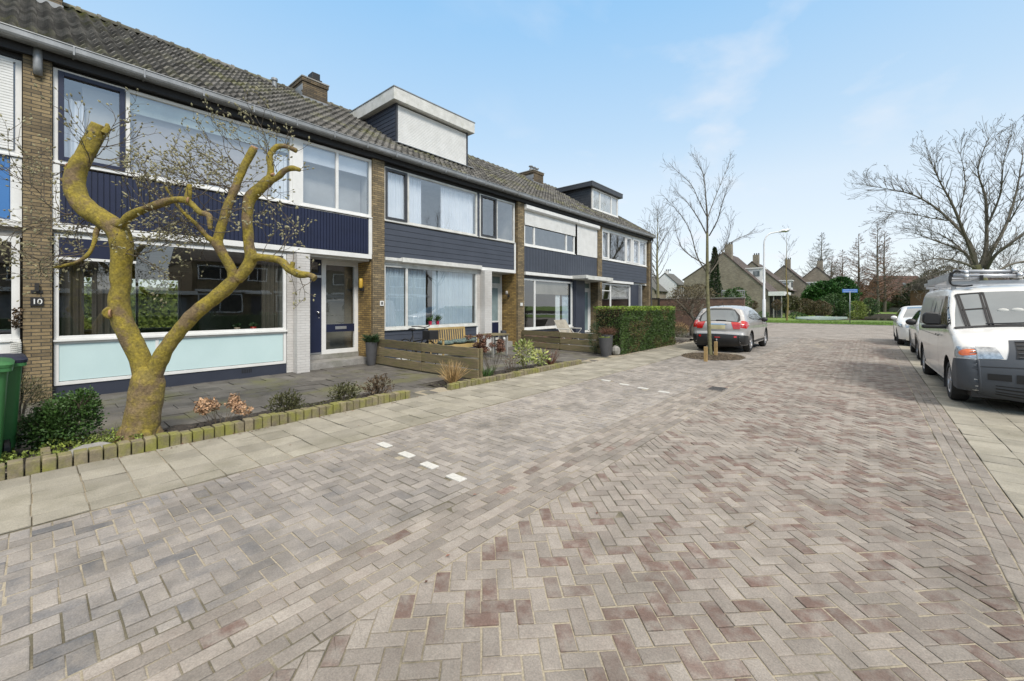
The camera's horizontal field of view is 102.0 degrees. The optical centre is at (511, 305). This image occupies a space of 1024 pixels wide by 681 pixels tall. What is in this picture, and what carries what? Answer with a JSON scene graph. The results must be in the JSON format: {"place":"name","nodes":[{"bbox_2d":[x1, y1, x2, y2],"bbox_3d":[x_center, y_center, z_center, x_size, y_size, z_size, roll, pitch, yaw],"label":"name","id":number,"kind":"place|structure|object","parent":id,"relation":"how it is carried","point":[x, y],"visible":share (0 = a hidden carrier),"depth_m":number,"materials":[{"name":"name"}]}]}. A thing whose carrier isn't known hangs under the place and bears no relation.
{"place":"outdoors","nodes":[
{"label":"outdoors","id":0,"kind":"place"},
{"bbox_2d":[4,393,375,477],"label":"garden soil","id":1,"kind":"structure","parent":0,"point":[180,427],"depth_m":5.53,"materials":[{"name":"brown soil"}]},
{"bbox_2d":[0,357,14,458],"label":"wheelie bin","id":2,"kind":"object","parent":1,"relation":"on","point":[6,365],"visible":0.83,"depth_m":4.04,"materials":[{"name":"green plastic"}]},
{"bbox_2d":[15,385,109,450],"bbox_3d":[-5.121,1.266,4.712,0.681,0.712,0.791,0,0,41],"label":"evergreen bush","id":3,"kind":"object","parent":1,"relation":"on","point":[52,421],"visible":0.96,"depth_m":4.63,"materials":[{"name":"green plant"}]},
{"bbox_2d":[0,427,142,466],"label":"ground cover","id":4,"kind":"object","parent":1,"relation":"on","point":[4,458],"visible":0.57,"depth_m":4.55,"materials":[{"name":"green plant"}]},
{"bbox_2d":[0,83,319,443],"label":"magnolia tree","id":5,"kind":"object","parent":1,"relation":"on","point":[144,400],"visible":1,"depth_m":4.92,"materials":[{"name":"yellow plant"}]},
{"bbox_2d":[193,393,253,425],"bbox_3d":[-3.803,1.390,5.515,0.687,0.469,0.634,0,0,-25],"label":"hydrangea","id":6,"kind":"object","parent":1,"relation":"on","point":[240,406],"visible":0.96,"depth_m":5.43,"materials":[{"name":"brown plant"}]},
{"bbox_2d":[264,388,304,412],"bbox_3d":[-3.284,1.404,6.023,0.528,0.439,0.550,0,0,41],"label":"azalea","id":7,"kind":"object","parent":1,"relation":"on","point":[293,401],"visible":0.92,"depth_m":5.98,"materials":[{"name":"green plant"}]},
{"bbox_2d":[327,380,362,401],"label":"azalea","id":8,"kind":"object","parent":1,"relation":"on","point":[338,395],"visible":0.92,"depth_m":6.65,"materials":[{"name":"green plant"}]},
{"bbox_2d":[356,373,394,395],"bbox_3d":[-2.312,1.389,7.156,0.573,0.471,0.547,0,0,5],"label":"azalea","id":9,"kind":"object","parent":1,"relation":"on","point":[376,386],"visible":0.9,"depth_m":7.11,"materials":[{"name":"brown plant"}]},
{"bbox_2d":[3,331,688,462],"bbox_3d":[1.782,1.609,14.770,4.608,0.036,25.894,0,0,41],"label":"garden paving","id":10,"kind":"structure","parent":0,"point":[254,392],"depth_m":8.13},
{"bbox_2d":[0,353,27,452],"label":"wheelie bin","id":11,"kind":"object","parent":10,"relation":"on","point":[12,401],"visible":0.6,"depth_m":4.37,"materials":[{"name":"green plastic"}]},
{"bbox_2d":[17,371,56,432],"bbox_3d":[-6.038,1.218,5.083,0.855,0.827,0.726,0,0,41],"label":"heather","id":12,"kind":"object","parent":10,"relation":"on","point":[31,394],"visible":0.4,"depth_m":5.15,"materials":[{"name":"brown plant"}]},
{"bbox_2d":[361,333,379,364],"bbox_3d":[-3.799,1.154,11.232,0.541,0.893,0.530,0,0,11],"label":"tall planter","id":13,"kind":"object","parent":10,"relation":"on","point":[371,342],"visible":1,"depth_m":11.12,"materials":[{"name":"grey plastic"}]},
{"bbox_2d":[398,325,438,363],"bbox_3d":[-2.566,1.065,11.266,1.728,1.077,0.583,0,0,41],"label":"garden table","id":14,"kind":"object","parent":10,"relation":"on","point":[427,335],"visible":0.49,"depth_m":10.87,"materials":[{"name":"black metal"}]},
{"bbox_2d":[428,326,478,354],"bbox_3d":[-1.766,1.133,12.680,0.715,0.937,1.460,0,0,41],"label":"garden bench","id":15,"kind":"object","parent":10,"relation":"on","point":[466,344],"visible":0.5,"depth_m":12.81,"materials":[{"name":"brown wood"}]},
{"bbox_2d":[479,333,509,357],"bbox_3d":[-0.573,1.250,13.302,0.660,0.700,0.800,0,0,41],"label":"garden table","id":16,"kind":"object","parent":10,"relation":"on","point":[493,340],"visible":0.63,"depth_m":13.32,"materials":[{"name":"grey concrete"}]},
{"bbox_2d":[554,320,581,343],"bbox_3d":[2.355,1.105,17.577,0.810,1.009,0.976,0,0,41],"label":"garden chair","id":17,"kind":"object","parent":10,"relation":"on","point":[562,325],"visible":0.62,"depth_m":17.72,"materials":[{"name":"beige fabric"}]},
{"bbox_2d":[598,336,611,356],"bbox_3d":[2.944,1.280,13.109,0.422,0.640,0.420,0,0,41],"label":"tall planter","id":18,"kind":"object","parent":10,"relation":"on","point":[605,344],"visible":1,"depth_m":12.98,"materials":[{"name":"grey plastic"}]},
{"bbox_2d":[0,337,797,680],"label":"parking lane","id":19,"kind":"structure","parent":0,"point":[596,407],"depth_m":3.08,"materials":[{"name":"grey brick"}]},
{"bbox_2d":[376,379,669,481],"bbox_3d":[0.752,1.597,6.353,1.587,0.016,5.544,0,0,41],"label":"parking marking","id":20,"kind":"object","parent":19,"relation":"on","point":[432,466],"visible":0.98,"depth_m":4.22,"materials":[{"name":"white paint"}]},
{"bbox_2d":[693,302,767,351],"bbox_3d":[8.503,0.738,15.956,2.120,1.724,4.550,0,0,41],"label":"parked car","id":21,"kind":"object","parent":19,"relation":"on","point":[745,327],"visible":0.98,"depth_m":14.45,"materials":[{"name":"silver metal"}]},
{"bbox_2d":[428,361,561,387],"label":"garden soil","id":22,"kind":"structure","parent":0,"point":[441,383],"depth_m":9.82,"materials":[{"name":"brown soil"}]},
{"bbox_2d":[437,359,470,383],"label":"straw tuft","id":23,"kind":"object","parent":22,"relation":"on","point":[451,376],"visible":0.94,"depth_m":8.41,"materials":[{"name":"beige plant"}]},
{"bbox_2d":[465,332,505,375],"bbox_3d":[-0.595,1.103,9.457,0.908,1.039,0.810,0,0,-16],"label":"hydrangea","id":24,"kind":"object","parent":22,"relation":"on","point":[500,345],"visible":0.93,"depth_m":9.40,"materials":[{"name":"orange plant"}]},
{"bbox_2d":[447,359,581,389],"bbox_3d":[0.338,1.550,9.684,0.159,0.160,4.724,0,0,41],"label":"brick edging","id":25,"kind":"object","parent":22,"relation":"on","point":[474,381],"visible":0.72,"depth_m":9.15,"materials":[{"name":"beige brick"}]},
{"bbox_2d":[512,338,535,368],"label":"variegated shrub","id":26,"kind":"object","parent":22,"relation":"on","point":[529,346],"visible":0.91,"depth_m":10.24,"materials":[{"name":"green plant"}]},
{"bbox_2d":[532,348,551,365],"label":"variegated shrub","id":27,"kind":"object","parent":22,"relation":"on","point":[542,361],"visible":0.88,"depth_m":10.56,"materials":[{"name":"yellow plant"}]},
{"bbox_2d":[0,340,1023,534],"bbox_3d":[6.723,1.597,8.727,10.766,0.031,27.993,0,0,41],"label":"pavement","id":28,"kind":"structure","parent":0,"point":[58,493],"depth_m":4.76,"materials":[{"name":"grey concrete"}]},
{"bbox_2d":[0,390,410,480],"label":"brick edging","id":29,"kind":"object","parent":28,"relation":"on","point":[118,449],"visible":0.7,"depth_m":4.76,"materials":[{"name":"beige brick"}]},
{"bbox_2d":[891,306,921,344],"bbox_3d":[17.345,0.795,17.482,2.076,1.610,4.309,0,0,41],"label":"parked car","id":30,"kind":"object","parent":28,"relation":"on","point":[900,325],"visible":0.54,"depth_m":17.12,"materials":[{"name":"white paint"}]},
{"bbox_2d":[905,308,920,358],"bbox_3d":[13.553,0.795,12.763,2.164,1.610,4.309,0,0,41],"label":"parked car","id":31,"kind":"object","parent":28,"relation":"on","point":[913,323],"visible":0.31,"depth_m":12.88,"materials":[{"name":"white paint"}]},
{"bbox_2d":[918,279,1023,402],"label":"panel van","id":32,"kind":"object","parent":28,"relation":"on","point":[971,340],"visible":1,"depth_m":6.80,"materials":[{"name":"white paint"}]},
{"bbox_2d":[924,275,982,286],"bbox_3d":[9.159,-0.492,8.695,0.420,0.085,3.480,0,0,40],"label":"ladder","id":33,"kind":"object","parent":32,"relation":"on","point":[945,280],"visible":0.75,"depth_m":7.79,"materials":[{"name":"metal"}]},
{"bbox_2d":[953,268,1022,279],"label":"pipe bundle","id":34,"kind":"object","parent":32,"relation":"on","point":[965,275],"visible":0.99,"depth_m":7.26,"materials":[{"name":"metal"}]},
{"bbox_2d":[20,343,1021,636],"bbox_3d":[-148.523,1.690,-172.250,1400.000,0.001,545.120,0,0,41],"label":"ground","id":35,"kind":"structure","parent":0,"point":[514,399],"depth_m":7.85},
{"bbox_2d":[0,0,62,378],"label":"row house","id":36,"kind":"structure","parent":35,"relation":"on","point":[18,30],"depth_m":6.73,"materials":[{"name":"concrete"}]},
{"bbox_2d":[0,236,20,342],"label":"window","id":37,"kind":"structure","parent":36,"relation":"in","point":[15,283],"depth_m":6.74,"materials":[{"name":"white paint"}]},
{"bbox_2d":[0,54,22,158],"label":"window","id":38,"kind":"structure","parent":36,"relation":"in","point":[18,64],"depth_m":6.75,"materials":[{"name":"white paint"}]},
{"bbox_2d":[8,307,24,329],"bbox_3d":[-7.977,0.205,6.678,0.134,0.381,0.188,0,0,41],"label":"dried garland","id":39,"kind":"object","parent":36,"relation":"hanging from","point":[15,323],"visible":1,"depth_m":6.67,"materials":[{"name":"brown plant"}]},
{"bbox_2d":[84,277,177,329],"bbox_3d":[-19.044,0.126,19.034,1.296,3.021,12.327,0,0,41],"label":"hedge","id":40,"kind":"object","parent":35,"relation":"on","point":[152,313],"visible":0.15,"depth_m":20.21,"materials":[{"name":"green plant"}]},
{"bbox_2d":[23,0,384,403],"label":"row house","id":41,"kind":"structure","parent":35,"relation":"on","point":[92,58],"depth_m":8.98,"materials":[{"name":"concrete"}]},
{"bbox_2d":[84,275,180,331],"bbox_3d":[-13.136,-0.075,14.297,0.070,1.850,2.700,0,0,41],"label":"window","id":42,"kind":"structure","parent":41,"relation":"in","point":[136,278],"depth_m":14.62,"materials":[{"name":"clear glass"}]},
{"bbox_2d":[53,233,286,341],"bbox_3d":[-6.605,-0.312,8.481,0.120,1.855,3.740,0,0,41],"label":"window","id":43,"kind":"structure","parent":41,"relation":"in","point":[57,338],"depth_m":8.09,"materials":[{"name":"white paint"}]},
{"bbox_2d":[52,67,293,204],"bbox_3d":[-6.543,-3.243,8.507,0.120,1.635,3.880,0,0,41],"label":"window","id":44,"kind":"structure","parent":41,"relation":"in","point":[58,74],"depth_m":7.66,"materials":[{"name":"white paint"}]},
{"bbox_2d":[310,278,320,354],"bbox_3d":[-5.373,0.273,10.931,0.125,2.055,0.700,0,0,41],"label":"door","id":45,"kind":"structure","parent":41,"relation":"in","point":[315,286],"depth_m":11.09,"materials":[{"name":"blue paint"}]},
{"bbox_2d":[299,139,372,218],"bbox_3d":[-4.541,-3.243,10.828,0.120,1.635,1.930,0,0,41],"label":"window","id":46,"kind":"structure","parent":41,"relation":"in","point":[306,205],"depth_m":10.80,"materials":[{"name":"white paint"}]},
{"bbox_2d":[324,85,526,359],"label":"row house","id":47,"kind":"structure","parent":35,"relation":"on","point":[443,228],"depth_m":13.84,"materials":[{"name":"concrete"}]},
{"bbox_2d":[385,166,477,236],"bbox_3d":[-2.448,-3.212,13.255,0.120,1.575,3.740,0,0,41],"label":"window","id":48,"kind":"structure","parent":47,"relation":"in","point":[405,221],"depth_m":12.46,"materials":[{"name":"white paint"}]},
{"bbox_2d":[385,264,477,330],"bbox_3d":[-2.464,-0.242,13.282,0.120,1.915,3.760,0,0,41],"label":"window","id":49,"kind":"structure","parent":47,"relation":"in","point":[406,327],"depth_m":12.87,"materials":[{"name":"white paint"}]},
{"bbox_2d":[492,276,499,339],"bbox_3d":[-0.809,0.095,16.252,0.050,2.510,0.960,0,0,41],"label":"door","id":50,"kind":"structure","parent":47,"relation":"in","point":[495,288],"depth_m":16.47,"materials":[{"name":"white paint"}]},
{"bbox_2d":[478,193,515,243],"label":"window","id":51,"kind":"structure","parent":47,"relation":"in","point":[483,236],"depth_m":15.37,"materials":[{"name":"white paint"}]},
{"bbox_2d":[376,339,482,378],"bbox_3d":[-2.224,1.300,10.192,4.190,0.800,0.157,0,0,41],"label":"board fence","id":52,"kind":"object","parent":35,"relation":"on","point":[423,357],"visible":0.82,"depth_m":9.86,"materials":[{"name":"brown wood"}]},
{"bbox_2d":[468,154,612,346],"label":"row house","id":53,"kind":"structure","parent":35,"relation":"on","point":[556,250],"depth_m":19.22,"materials":[{"name":"concrete"}]},
{"bbox_2d":[524,278,572,329],"bbox_3d":[1.633,-0.062,18.035,0.120,2.115,3.670,0,0,41],"label":"window","id":54,"kind":"structure","parent":53,"relation":"in","point":[534,327],"depth_m":17.36,"materials":[{"name":"white paint"}]},
{"bbox_2d":[524,210,575,254],"bbox_3d":[1.705,-3.147,18.072,0.120,1.505,3.820,0,0,41],"label":"window","id":55,"kind":"structure","parent":53,"relation":"in","point":[533,245],"depth_m":17.84,"materials":[{"name":"white paint"}]},
{"bbox_2d":[585,283,588,331],"bbox_3d":[3.683,0.105,21.001,0.050,2.490,0.820,0,0,41],"label":"door","id":56,"kind":"structure","parent":53,"relation":"in","point":[586,285],"depth_m":21.13,"materials":[{"name":"white paint"}]},
{"bbox_2d":[522,330,601,352],"bbox_3d":[1.728,1.324,15.137,3.735,0.752,0.158,0,0,45],"label":"board fence","id":57,"kind":"object","parent":35,"relation":"on","point":[559,340],"visible":0.77,"depth_m":14.97,"materials":[{"name":"brown wood"}]},
{"bbox_2d":[543,180,655,332],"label":"row house","id":58,"kind":"structure","parent":35,"relation":"on","point":[624,254],"depth_m":24.08,"materials":[{"name":"wood"}]},
{"bbox_2d":[602,229,632,264],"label":"window","id":59,"kind":"structure","parent":58,"relation":"in","point":[625,261],"depth_m":23.09,"materials":[{"name":"white paint"}]},
{"bbox_2d":[632,238,645,266],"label":"window","id":60,"kind":"structure","parent":58,"relation":"in","point":[633,239],"depth_m":24.91,"materials":[{"name":"white paint"}]},
{"bbox_2d":[652,297,745,330],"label":"garden wall","id":61,"kind":"structure","parent":35,"relation":"on","point":[687,318],"depth_m":26.44,"materials":[{"name":"red brick"}]},
{"bbox_2d":[63,338,1023,680],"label":"road border","id":62,"kind":"object","parent":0,"point":[475,512],"visible":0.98,"depth_m":2.68,"materials":[{"name":"brick"}]},
{"bbox_2d":[63,0,1023,287],"label":"sky","id":63,"kind":"structure","parent":0,"point":[805,95],"materials":[{"name":"blue"}]},
{"bbox_2d":[259,339,1023,680],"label":"road","id":64,"kind":"structure","parent":0,"point":[897,421],"depth_m":2.51,"materials":[{"name":"grey brick"}]},
{"bbox_2d":[619,335,692,354],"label":"garden soil","id":65,"kind":"structure","parent":0,"point":[682,341],"depth_m":18.81,"materials":[{"name":"brown soil"}]},
{"bbox_2d":[593,305,675,354],"bbox_3d":[4.803,0.810,15.698,1.167,1.665,5.113,0,0,41],"label":"clipped hedge","id":66,"kind":"object","parent":65,"relation":"on","point":[641,328],"visible":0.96,"depth_m":14.50,"materials":[{"name":"green plant"}]},
{"bbox_2d":[666,281,710,335],"bbox_3d":[9.537,0.166,22.148,2.543,3.034,2.887,0,0,41],"label":"pruned tree","id":67,"kind":"object","parent":65,"relation":"on","point":[693,300],"visible":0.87,"depth_m":21.95,"materials":[{"name":"brown plant"}]},
{"bbox_2d":[641,191,688,297],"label":"bare tree","id":68,"kind":"object","parent":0,"point":[656,276],"visible":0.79,"depth_m":43.94,"materials":[{"name":"brown plant"}]},
{"bbox_2d":[709,246,723,297],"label":"columnar cypress","id":69,"kind":"object","parent":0,"point":[715,284],"visible":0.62,"depth_m":49.72,"materials":[{"name":"green plant"}]},
{"bbox_2d":[664,337,814,368],"bbox_3d":[16.119,1.606,23.733,2.620,0.001,33.000,0,0,41],"label":"parking bed","id":70,"kind":"object","parent":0,"point":[753,355],"visible":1,"depth_m":13.67,"materials":[{"name":"grey brick"}]},
{"bbox_2d":[681,352,744,360],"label":"tree pit mulch","id":71,"kind":"object","parent":70,"relation":"on","point":[718,357],"visible":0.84,"depth_m":12.79,"materials":[{"name":"brown wood"}]},
{"bbox_2d":[658,145,769,354],"bbox_3d":[6.545,-1.782,13.145,4.053,6.812,2.362,0,0,1],"label":"street tree","id":72,"kind":"object","parent":70,"relation":"on","point":[710,350],"visible":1,"depth_m":13.06,"materials":[{"name":"brown plant"}]},
{"bbox_2d":[767,323,797,331],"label":"pavement","id":73,"kind":"structure","parent":0,"point":[774,327],"depth_m":32.02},
{"bbox_2d":[768,314,832,318],"bbox_3d":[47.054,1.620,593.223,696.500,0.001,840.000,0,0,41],"label":"ground","id":74,"kind":"structure","parent":0,"point":[792,317],"depth_m":57.39,"materials":[{"name":"green plant"}]},
{"bbox_2d":[652,277,667,297],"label":"detached house","id":75,"kind":"structure","parent":74,"relation":"on","point":[662,291],"depth_m":69.35,"materials":[{"name":"white paint"}]},
{"bbox_2d":[659,269,683,297],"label":"detached house","id":76,"kind":"structure","parent":74,"relation":"on","point":[667,280],"depth_m":70.95,"materials":[{"name":"white paint"}]},
{"bbox_2d":[682,243,790,317],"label":"gable house","id":77,"kind":"structure","parent":74,"relation":"on","point":[735,271],"depth_m":58.76,"materials":[{"name":"brown brick"}]},
{"bbox_2d":[748,253,796,314],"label":"gable house","id":78,"kind":"structure","parent":74,"relation":"on","point":[775,282],"depth_m":71.65,"materials":[{"name":"brown brick"}]},
{"bbox_2d":[772,294,802,317],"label":"garden shrub","id":79,"kind":"object","parent":74,"relation":"on","point":[793,301],"visible":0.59,"depth_m":55.10,"materials":[{"name":"green plant"}]},
{"bbox_2d":[774,258,815,313],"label":"gable house","id":80,"kind":"structure","parent":74,"relation":"on","point":[800,283],"depth_m":79.26,"materials":[{"name":"brown brick"}]},
{"bbox_2d":[792,298,814,316],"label":"garden shrub","id":81,"kind":"object","parent":74,"relation":"on","point":[806,308],"visible":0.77,"depth_m":54.48,"materials":[{"name":"brown plant"}]},
{"bbox_2d":[799,286,826,312],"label":"evergreen","id":82,"kind":"object","parent":74,"relation":"on","point":[806,293],"visible":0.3,"depth_m":69.35,"materials":[{"name":"green plant"}]},
{"bbox_2d":[807,300,834,315],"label":"garden shrub","id":83,"kind":"object","parent":74,"relation":"on","point":[821,311],"visible":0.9,"depth_m":53.46,"materials":[{"name":"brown plant"}]},
{"bbox_2d":[799,232,846,277],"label":"bare conifer","id":84,"kind":"object","parent":74,"relation":"on","point":[817,258],"visible":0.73,"depth_m":104.95,"materials":[{"name":"grey plant"}]},
{"bbox_2d":[802,259,845,313],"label":"gable house","id":85,"kind":"structure","parent":74,"relation":"on","point":[816,273],"depth_m":81.65,"materials":[{"name":"brown brick"}]},
{"bbox_2d":[804,280,854,310],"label":"evergreen","id":86,"kind":"object","parent":74,"relation":"on","point":[831,285],"visible":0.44,"depth_m":68.45,"materials":[{"name":"green plant"}]},
{"bbox_2d":[825,276,862,310],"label":"evergreen","id":87,"kind":"object","parent":74,"relation":"on","point":[848,283],"visible":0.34,"depth_m":68.60,"materials":[{"name":"green plant"}]},
{"bbox_2d":[768,324,836,338],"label":"road","id":88,"kind":"structure","parent":0,"point":[814,331],"depth_m":25.79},
{"bbox_2d":[795,316,847,319],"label":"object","id":89,"kind":"object","parent":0,"point":[820,318],"visible":0.98,"depth_m":45.54,"materials":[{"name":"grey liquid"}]},
{"bbox_2d":[766,319,892,324],"bbox_3d":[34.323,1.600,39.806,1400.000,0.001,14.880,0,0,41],"label":"grass verge","id":90,"kind":"object","parent":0,"point":[870,321],"depth_m":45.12,"materials":[{"name":"green plant"}]},
{"bbox_2d":[762,229,790,316],"bbox_3d":[25.380,-2.909,39.705,2.690,9.017,0.811,0,0,-4],"label":"street lamp","id":91,"kind":"object","parent":90,"relation":"on","point":[764,299],"visible":0.95,"depth_m":39.68,"materials":[{"name":"metal"}]},
{"bbox_2d":[778,225,797,319],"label":"sapling","id":92,"kind":"object","parent":90,"relation":"on","point":[786,271],"visible":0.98,"depth_m":43.98,"materials":[{"name":"brown plant"}]},
{"bbox_2d":[844,113,1023,304],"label":"bare tree","id":93,"kind":"object","parent":90,"relation":"on","point":[986,259],"visible":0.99,"depth_m":35.89,"materials":[{"name":"grey plant"}]},
{"bbox_2d":[767,339,920,382],"bbox_3d":[18.191,1.606,21.947,2.850,0.001,33.000,0,0,41],"label":"road bed","id":94,"kind":"object","parent":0,"point":[874,364],"visible":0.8,"depth_m":12.17,"materials":[{"name":"grey brick"}]},
{"bbox_2d":[816,325,887,341],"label":"road","id":95,"kind":"structure","parent":0,"point":[860,332],"depth_m":23.93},
{"bbox_2d":[836,314,895,324],"bbox_3d":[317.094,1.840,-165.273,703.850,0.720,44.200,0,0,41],"label":"quay edge","id":96,"kind":"object","parent":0,"point":[881,315],"depth_m":76.71,"materials":[{"name":"grey concrete"}]},
{"bbox_2d":[820,293,850,316],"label":"garden shrub","id":97,"kind":"object","parent":96,"relation":"on","point":[840,297],"visible":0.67,"depth_m":56.56,"materials":[{"name":"green plant"}]},
{"bbox_2d":[832,301,853,316],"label":"garden shrub","id":98,"kind":"object","parent":96,"relation":"on","point":[845,309],"visible":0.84,"depth_m":55.70,"materials":[{"name":"green plant"}]},
{"bbox_2d":[857,298,881,315],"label":"garden shrub","id":99,"kind":"object","parent":96,"relation":"on","point":[865,300],"visible":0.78,"depth_m":62.54,"materials":[{"name":"green plant"}]},
{"bbox_2d":[901,242,952,299],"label":"bare tree","id":100,"kind":"object","parent":96,"relation":"on","point":[929,266],"visible":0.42,"depth_m":58.02,"materials":[{"name":"brown plant"}]},
{"bbox_2d":[979,224,1023,279],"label":"bare tree","id":101,"kind":"object","parent":96,"relation":"on","point":[1008,255],"visible":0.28,"depth_m":55.77,"materials":[{"name":"brown plant"}]},
{"bbox_2d":[868,312,896,313],"bbox_3d":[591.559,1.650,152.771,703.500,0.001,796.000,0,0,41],"label":"bank","id":102,"kind":"structure","parent":0,"point":[886,313],"depth_m":88.82,"materials":[{"name":"green plant"}]},
{"bbox_2d":[842,233,885,310],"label":"bare conifer","id":103,"kind":"object","parent":102,"relation":"on","point":[860,281],"visible":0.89,"depth_m":99.73,"materials":[{"name":"brown plant"}]},
{"bbox_2d":[855,222,906,312],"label":"bare conifer","id":104,"kind":"object","parent":102,"relation":"on","point":[877,286],"visible":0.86,"depth_m":97.86,"materials":[{"name":"brown plant"}]},
{"bbox_2d":[861,231,909,311],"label":"bare conifer","id":105,"kind":"object","parent":102,"relation":"on","point":[884,300],"visible":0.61,"depth_m":103.77,"materials":[{"name":"brown plant"}]},
{"bbox_2d":[869,276,917,302],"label":"canal house","id":106,"kind":"structure","parent":102,"relation":"on","point":[906,277],"depth_m":131.09,"materials":[{"name":"red brick"}]},
{"bbox_2d":[907,276,1017,305],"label":"canal house","id":107,"kind":"structure","parent":102,"relation":"on","point":[914,301],"depth_m":93.81,"materials":[{"name":"brown brick"}]},
{"bbox_2d":[880,326,908,341],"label":"pavement","id":108,"kind":"structure","parent":0,"point":[888,331],"depth_m":24.82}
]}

